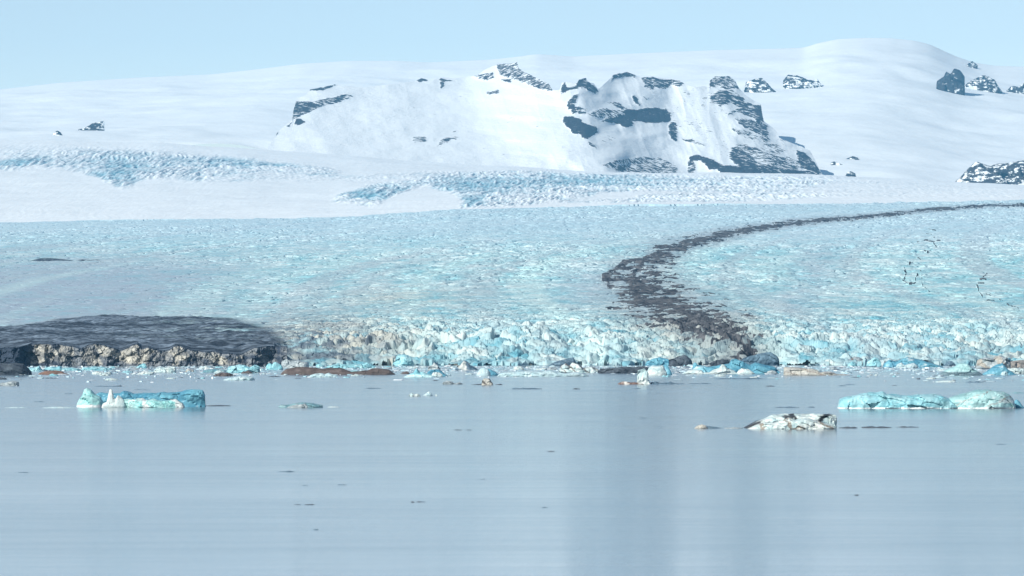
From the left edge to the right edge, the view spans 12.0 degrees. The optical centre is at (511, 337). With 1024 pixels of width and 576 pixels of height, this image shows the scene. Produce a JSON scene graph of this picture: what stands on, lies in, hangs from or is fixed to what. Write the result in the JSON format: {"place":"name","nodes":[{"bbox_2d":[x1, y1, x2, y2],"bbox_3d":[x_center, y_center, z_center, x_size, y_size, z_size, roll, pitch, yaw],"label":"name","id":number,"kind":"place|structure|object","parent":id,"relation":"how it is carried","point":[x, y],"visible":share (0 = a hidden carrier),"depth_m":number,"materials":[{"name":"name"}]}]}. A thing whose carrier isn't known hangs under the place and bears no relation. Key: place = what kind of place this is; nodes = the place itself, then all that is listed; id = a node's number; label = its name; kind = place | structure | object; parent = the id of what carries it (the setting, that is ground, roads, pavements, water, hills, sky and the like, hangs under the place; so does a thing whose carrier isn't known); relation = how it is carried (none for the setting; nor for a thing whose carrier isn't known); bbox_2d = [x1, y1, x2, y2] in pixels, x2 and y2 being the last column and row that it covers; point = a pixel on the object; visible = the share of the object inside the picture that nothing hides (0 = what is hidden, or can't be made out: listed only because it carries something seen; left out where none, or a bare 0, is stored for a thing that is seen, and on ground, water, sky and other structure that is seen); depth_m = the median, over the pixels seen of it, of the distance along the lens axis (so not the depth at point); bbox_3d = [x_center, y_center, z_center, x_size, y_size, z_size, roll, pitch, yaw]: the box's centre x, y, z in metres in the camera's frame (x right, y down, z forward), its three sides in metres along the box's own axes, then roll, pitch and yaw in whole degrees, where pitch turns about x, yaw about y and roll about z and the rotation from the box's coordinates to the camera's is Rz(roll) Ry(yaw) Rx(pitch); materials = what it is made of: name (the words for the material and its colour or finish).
{"place":"outdoors","nodes":[
{"label":"outdoors","id":0,"kind":"place"},
{"bbox_2d":[0,314,292,359],"bbox_3d":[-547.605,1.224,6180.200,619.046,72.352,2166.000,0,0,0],"label":"debris covered ice","id":1,"kind":"structure","parent":0,"point":[203,333],"depth_m":6011.68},
{"bbox_2d":[0,363,1023,575],"bbox_3d":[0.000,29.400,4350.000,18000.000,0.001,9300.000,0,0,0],"label":"water","id":2,"kind":"structure","parent":0,"point":[615,483],"depth_m":1018.58,"materials":[{"name":"blue liquid"}]},
{"bbox_2d":[0,381,18,385],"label":"ice floe","id":3,"kind":"object","parent":2,"relation":"on","point":[11,383],"visible":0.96,"depth_m":3003.33,"materials":[{"name":"white ice"}]},
{"bbox_2d":[0,363,31,374],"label":"debris headland","id":4,"kind":"structure","parent":2,"relation":"on","point":[14,369],"depth_m":3880.25,"materials":[{"name":"grey stone"}]},
{"bbox_2d":[29,366,42,370],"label":"ice floe","id":5,"kind":"object","parent":2,"relation":"on","point":[38,368],"visible":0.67,"depth_m":4315.93,"materials":[{"name":"blue ice"}]},
{"bbox_2d":[39,370,66,373],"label":"debris island","id":6,"kind":"structure","parent":2,"relation":"on","point":[53,372],"depth_m":3917.26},
{"bbox_2d":[45,406,73,407],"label":"ice sliver","id":7,"kind":"object","parent":2,"relation":"on","point":[59,407],"visible":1,"depth_m":2041.73,"materials":[{"name":"white ice"}]},
{"bbox_2d":[43,366,80,369],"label":"ice floe","id":8,"kind":"object","parent":2,"relation":"on","point":[56,368],"visible":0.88,"depth_m":4397.00,"materials":[{"name":"ice"}]},
{"bbox_2d":[81,366,112,369],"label":"ice floe","id":9,"kind":"object","parent":2,"relation":"on","point":[94,368],"visible":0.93,"depth_m":4422.76,"materials":[{"name":"ice"}]},
{"bbox_2d":[92,371,112,373],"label":"ice floe","id":10,"kind":"object","parent":2,"relation":"on","point":[96,372],"visible":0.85,"depth_m":3939.32,"materials":[{"name":"white ice"}]},
{"bbox_2d":[77,388,205,406],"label":"iceberg","id":11,"kind":"object","parent":2,"relation":"on","point":[184,398],"visible":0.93,"depth_m":2073.59,"materials":[{"name":"blue ice"}]},
{"bbox_2d":[136,364,146,367],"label":"ice floe","id":12,"kind":"object","parent":2,"relation":"on","point":[142,366],"visible":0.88,"depth_m":4773.19,"materials":[{"name":"blue ice"}]},
{"bbox_2d":[0,343,286,365],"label":"ice cliff","id":13,"kind":"structure","parent":2,"relation":"on","point":[49,354],"depth_m":5086.23,"materials":[{"name":"grey ice"}]},
{"bbox_2d":[138,371,153,373],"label":"ice floe","id":14,"kind":"object","parent":2,"relation":"on","point":[146,372],"visible":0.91,"depth_m":3917.36,"materials":[{"name":"white ice"}]},
{"bbox_2d":[154,367,175,371],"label":"ice floe","id":15,"kind":"object","parent":2,"relation":"on","point":[165,369],"visible":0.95,"depth_m":4166.74,"materials":[{"name":"white ice"}]},
{"bbox_2d":[203,369,226,371],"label":"ice floe","id":16,"kind":"object","parent":2,"relation":"on","point":[210,370],"visible":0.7,"depth_m":4167.07,"materials":[{"name":"white ice"}]},
{"bbox_2d":[213,372,232,375],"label":"ice floe","id":17,"kind":"object","parent":2,"relation":"on","point":[224,374],"visible":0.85,"depth_m":3753.97,"materials":[{"name":"grey ice"}]},
{"bbox_2d":[224,376,254,379],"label":"ice floe","id":18,"kind":"object","parent":2,"relation":"on","point":[242,378],"visible":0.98,"depth_m":3384.49,"materials":[{"name":"white ice"}]},
{"bbox_2d":[226,364,260,372],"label":"ice floe","id":19,"kind":"object","parent":2,"relation":"on","point":[239,368],"visible":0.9,"depth_m":4119.86,"materials":[{"name":"blue ice"}]},
{"bbox_2d":[241,370,252,373],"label":"ice floe","id":20,"kind":"object","parent":2,"relation":"on","point":[247,372],"visible":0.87,"depth_m":4004.27,"materials":[{"name":"grey ice"}]},
{"bbox_2d":[266,362,282,369],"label":"iceberg","id":21,"kind":"object","parent":2,"relation":"on","point":[274,366],"visible":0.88,"depth_m":4504.87,"materials":[{"name":"blue ice"}]},
{"bbox_2d":[281,359,308,367],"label":"iceberg","id":22,"kind":"object","parent":2,"relation":"on","point":[286,363],"visible":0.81,"depth_m":4711.68,"materials":[{"name":"white ice"}]},
{"bbox_2d":[278,402,322,407],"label":"iceberg","id":23,"kind":"object","parent":2,"relation":"on","point":[301,405],"visible":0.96,"depth_m":2059.36,"materials":[{"name":"ice"}]},
{"bbox_2d":[309,373,338,376],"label":"iceberg","id":24,"kind":"object","parent":2,"relation":"on","point":[323,375],"visible":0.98,"depth_m":3640.06,"materials":[{"name":"white ice"}]},
{"bbox_2d":[280,367,394,374],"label":"debris island","id":25,"kind":"structure","parent":2,"relation":"on","point":[311,371],"depth_m":3897.86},
{"bbox_2d":[324,362,376,367],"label":"iceberg","id":26,"kind":"object","parent":2,"relation":"on","point":[362,365],"visible":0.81,"depth_m":4742.59,"materials":[{"name":"blue ice"}]},
{"bbox_2d":[392,354,413,364],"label":"iceberg","id":27,"kind":"object","parent":2,"relation":"on","point":[401,359],"visible":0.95,"depth_m":5223.28,"materials":[{"name":"blue ice"}]},
{"bbox_2d":[404,368,433,376],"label":"iceberg","id":28,"kind":"object","parent":2,"relation":"on","point":[416,373],"visible":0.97,"depth_m":3640.15,"materials":[{"name":"white ice"}]},
{"bbox_2d":[427,362,440,369],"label":"iceberg","id":29,"kind":"object","parent":2,"relation":"on","point":[434,366],"visible":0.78,"depth_m":4422.35,"materials":[{"name":"white ice"}]},
{"bbox_2d":[427,369,447,375],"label":"iceberg","id":30,"kind":"object","parent":2,"relation":"on","point":[436,372],"visible":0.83,"depth_m":3734.14,"materials":[{"name":"blue ice"}]},
{"bbox_2d":[442,381,461,383],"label":"iceberg","id":31,"kind":"object","parent":2,"relation":"on","point":[448,382],"visible":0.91,"depth_m":3093.36,"materials":[{"name":"white ice"}]},
{"bbox_2d":[455,360,477,369],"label":"iceberg","id":32,"kind":"object","parent":2,"relation":"on","point":[464,365],"visible":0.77,"depth_m":4450.30,"materials":[{"name":"white ice"}]},
{"bbox_2d":[476,368,497,375],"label":"iceberg","id":33,"kind":"object","parent":2,"relation":"on","point":[484,372],"visible":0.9,"depth_m":3794.01,"materials":[{"name":"white ice"}]},
{"bbox_2d":[482,378,492,384],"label":"iceberg","id":34,"kind":"object","parent":2,"relation":"on","point":[485,381],"visible":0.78,"depth_m":3041.19,"materials":[{"name":"white ice"}]},
{"bbox_2d":[0,364,1023,385],"bbox_3d":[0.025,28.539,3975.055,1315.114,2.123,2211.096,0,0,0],"label":"brash ice","id":35,"kind":"structure","parent":2,"relation":"on","point":[510,368],"depth_m":4480.23,"materials":[{"name":"white ice"}]},
{"bbox_2d":[513,366,524,369],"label":"iceberg","id":36,"kind":"object","parent":2,"relation":"on","point":[518,368],"visible":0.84,"depth_m":4504.05,"materials":[{"name":"white ice"}]},
{"bbox_2d":[498,370,587,375],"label":"iceberg","id":37,"kind":"object","parent":2,"relation":"on","point":[535,373],"visible":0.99,"depth_m":3715.95,"materials":[{"name":"white ice"}]},
{"bbox_2d":[548,357,575,365],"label":"iceberg","id":38,"kind":"object","parent":2,"relation":"on","point":[568,361],"visible":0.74,"depth_m":5148.51,"materials":[{"name":"blue ice"}]},
{"bbox_2d":[558,362,598,372],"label":"iceberg","id":39,"kind":"object","parent":2,"relation":"on","point":[572,367],"visible":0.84,"depth_m":4119.18,"materials":[{"name":"white ice"}]},
{"bbox_2d":[597,366,648,372],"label":"debris slab","id":40,"kind":"structure","parent":2,"relation":"on","point":[622,370],"depth_m":4049.55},
{"bbox_2d":[618,368,682,383],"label":"iceberg","id":41,"kind":"object","parent":2,"relation":"on","point":[642,376],"visible":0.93,"depth_m":3093.68,"materials":[{"name":"white ice"}]},
{"bbox_2d":[645,357,668,365],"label":"iceberg","id":42,"kind":"object","parent":2,"relation":"on","point":[659,361],"visible":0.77,"depth_m":5112.17,"materials":[{"name":"blue ice"}]},
{"bbox_2d":[647,365,671,374],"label":"iceberg","id":43,"kind":"object","parent":2,"relation":"on","point":[659,370],"visible":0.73,"depth_m":3854.28,"materials":[{"name":"white ice"}]},
{"bbox_2d":[668,355,691,365],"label":"debris mound","id":44,"kind":"object","parent":2,"relation":"on","point":[683,360],"visible":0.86,"depth_m":5075.38,"materials":[{"name":"ice"}]},
{"bbox_2d":[695,424,718,428],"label":"iceberg","id":45,"kind":"object","parent":2,"relation":"on","point":[701,426],"visible":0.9,"depth_m":1580.85,"materials":[{"name":"white ice"}]},
{"bbox_2d":[708,359,729,365],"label":"debris mound","id":46,"kind":"object","parent":2,"relation":"on","point":[718,362],"visible":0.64,"depth_m":5074.77,"materials":[{"name":"grey ice"}]},
{"bbox_2d":[683,359,779,373],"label":"iceberg","id":47,"kind":"object","parent":2,"relation":"on","point":[735,366],"visible":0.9,"depth_m":4048.85,"materials":[{"name":"ice"}]},
{"bbox_2d":[719,378,761,378],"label":"ice sliver","id":48,"kind":"object","parent":2,"relation":"on","point":[740,378],"visible":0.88,"depth_m":3483.63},
{"bbox_2d":[742,352,779,365],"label":"iceberg","id":49,"kind":"object","parent":2,"relation":"on","point":[769,358],"visible":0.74,"depth_m":5075.88,"materials":[{"name":"blue ice"}]},
{"bbox_2d":[744,413,836,428],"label":"iceberg","id":50,"kind":"object","parent":2,"relation":"on","point":[801,421],"visible":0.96,"depth_m":1572.56,"materials":[{"name":"white ice"}]},
{"bbox_2d":[783,367,846,374],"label":"iceberg","id":51,"kind":"object","parent":2,"relation":"on","point":[797,371],"visible":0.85,"depth_m":3834.56,"materials":[{"name":"white ice"}]},
{"bbox_2d":[848,356,862,361],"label":"iceberg","id":52,"kind":"object","parent":2,"relation":"on","point":[859,359],"visible":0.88,"depth_m":5225.34,"materials":[{"name":"white ice"}]},
{"bbox_2d":[861,426,891,427],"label":"ice sliver","id":53,"kind":"object","parent":2,"relation":"on","point":[876,427],"visible":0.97,"depth_m":1594.73,"materials":[{"name":"ice"}]},
{"bbox_2d":[866,357,942,367],"bbox_3d":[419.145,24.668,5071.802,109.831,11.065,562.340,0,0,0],"label":"iceberg","id":54,"kind":"object","parent":2,"relation":"on","point":[907,362],"visible":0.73,"depth_m":4838.85,"materials":[{"name":"blue ice"}]},
{"bbox_2d":[837,389,1023,408],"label":"iceberg","id":55,"kind":"object","parent":2,"relation":"on","point":[983,399],"visible":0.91,"depth_m":2025.61,"materials":[{"name":"ice"}]},
{"bbox_2d":[944,361,954,365],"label":"iceberg","id":56,"kind":"object","parent":2,"relation":"on","point":[950,363],"visible":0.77,"depth_m":5075.75,"materials":[{"name":"blue ice"}]},
{"bbox_2d":[940,363,982,374],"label":"iceberg","id":57,"kind":"object","parent":2,"relation":"on","point":[962,369],"visible":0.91,"depth_m":3833.88,"materials":[{"name":"white ice"}]},
{"bbox_2d":[975,355,1010,367],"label":"iceberg","id":58,"kind":"object","parent":2,"relation":"on","point":[984,362],"visible":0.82,"depth_m":4682.70,"materials":[{"name":"white ice"}]},
{"bbox_2d":[983,363,1017,374],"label":"iceberg","id":59,"kind":"object","parent":2,"relation":"on","point":[1000,369],"visible":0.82,"depth_m":3895.95,"materials":[{"name":"blue ice"}]},
{"bbox_2d":[1009,368,1023,373],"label":"iceberg","id":60,"kind":"object","parent":2,"relation":"on","point":[1017,370],"visible":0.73,"depth_m":4003.00,"materials":[{"name":"white ice"}]},
{"bbox_2d":[1011,360,1023,367],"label":"iceberg","id":61,"kind":"object","parent":2,"relation":"on","point":[1017,364],"visible":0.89,"depth_m":4710.19,"materials":[{"name":"white ice"}]},
{"bbox_2d":[0,200,1023,365],"bbox_3d":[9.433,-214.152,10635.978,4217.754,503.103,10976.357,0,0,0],"label":"glacier","id":62,"kind":"object","parent":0,"point":[507,286],"visible":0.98,"depth_m":9076.75,"materials":[{"name":"white ice"}]},
{"bbox_2d":[32,258,90,260],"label":"debris ridge","id":63,"kind":"structure","parent":62,"relation":"on","point":[47,259],"depth_m":11255.11,"materials":[{"name":"grey stone"}]},
{"bbox_2d":[602,203,1023,359],"bbox_3d":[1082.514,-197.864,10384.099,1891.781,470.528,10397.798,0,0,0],"label":"moraine debris","id":64,"kind":"object","parent":62,"relation":"on","point":[637,287],"visible":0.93,"depth_m":8041.34,"materials":[{"name":"grey gravel"}]},
{"bbox_2d":[0,38,1023,181],"bbox_3d":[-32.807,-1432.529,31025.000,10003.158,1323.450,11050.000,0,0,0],"label":"ice cap","id":65,"kind":"object","parent":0,"point":[882,107],"visible":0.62,"depth_m":30508.38,"materials":[{"name":"white snow"}]},
{"bbox_2d":[78,121,104,130],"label":"rock outcrop","id":66,"kind":"object","parent":65,"relation":"on","point":[96,126],"visible":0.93,"depth_m":27328.59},
{"bbox_2d":[744,78,775,92],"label":"rock outcrop","id":67,"kind":"object","parent":65,"relation":"on","point":[759,85],"visible":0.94,"depth_m":30666.94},
{"bbox_2d":[783,75,821,88],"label":"rock outcrop","id":68,"kind":"object","parent":65,"relation":"on","point":[794,82],"visible":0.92,"depth_m":30969.66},
{"bbox_2d":[830,161,842,164],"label":"rock outcrop","id":69,"kind":"object","parent":65,"relation":"on","point":[834,163],"visible":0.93,"depth_m":26116.03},
{"bbox_2d":[847,156,859,159],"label":"rock outcrop","id":70,"kind":"object","parent":65,"relation":"on","point":[853,158],"visible":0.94,"depth_m":26408.95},
{"bbox_2d":[936,69,964,95],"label":"rock outcrop","id":71,"kind":"object","parent":65,"relation":"on","point":[953,82],"visible":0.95,"depth_m":31067.62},
{"bbox_2d":[967,61,977,68],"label":"rock outcrop","id":72,"kind":"object","parent":65,"relation":"on","point":[971,64],"visible":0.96,"depth_m":33494.11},
{"bbox_2d":[965,75,1001,93],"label":"rock outcrop","id":73,"kind":"object","parent":65,"relation":"on","point":[985,83],"visible":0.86,"depth_m":31606.08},
{"bbox_2d":[1007,83,1023,93],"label":"rock outcrop","id":74,"kind":"object","parent":65,"relation":"on","point":[1015,89],"visible":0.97,"depth_m":31826.77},
{"bbox_2d":[0,140,1023,221],"bbox_3d":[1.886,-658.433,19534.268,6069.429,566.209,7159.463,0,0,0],"label":"snowfield","id":75,"kind":"structure","parent":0,"point":[48,180],"depth_m":19156.27,"materials":[{"name":"white snow"}]},
{"bbox_2d":[846,171,855,176],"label":"rock outcrop","id":76,"kind":"object","parent":75,"relation":"on","point":[850,173],"visible":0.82,"depth_m":25382.37,"materials":[{"name":"grey stone"}]},
{"bbox_2d":[955,160,1023,184],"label":"rock outcrop","id":77,"kind":"object","parent":75,"relation":"on","point":[1006,173],"visible":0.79,"depth_m":23329.07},
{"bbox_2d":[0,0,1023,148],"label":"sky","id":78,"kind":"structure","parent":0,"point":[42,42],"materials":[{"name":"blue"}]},
{"bbox_2d":[268,61,822,174],"bbox_3d":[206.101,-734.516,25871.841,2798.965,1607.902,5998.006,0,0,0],"label":"mountain","id":79,"kind":"structure","parent":0,"point":[512,114],"depth_m":25082.04,"materials":[{"name":"white snow"}]}
]}

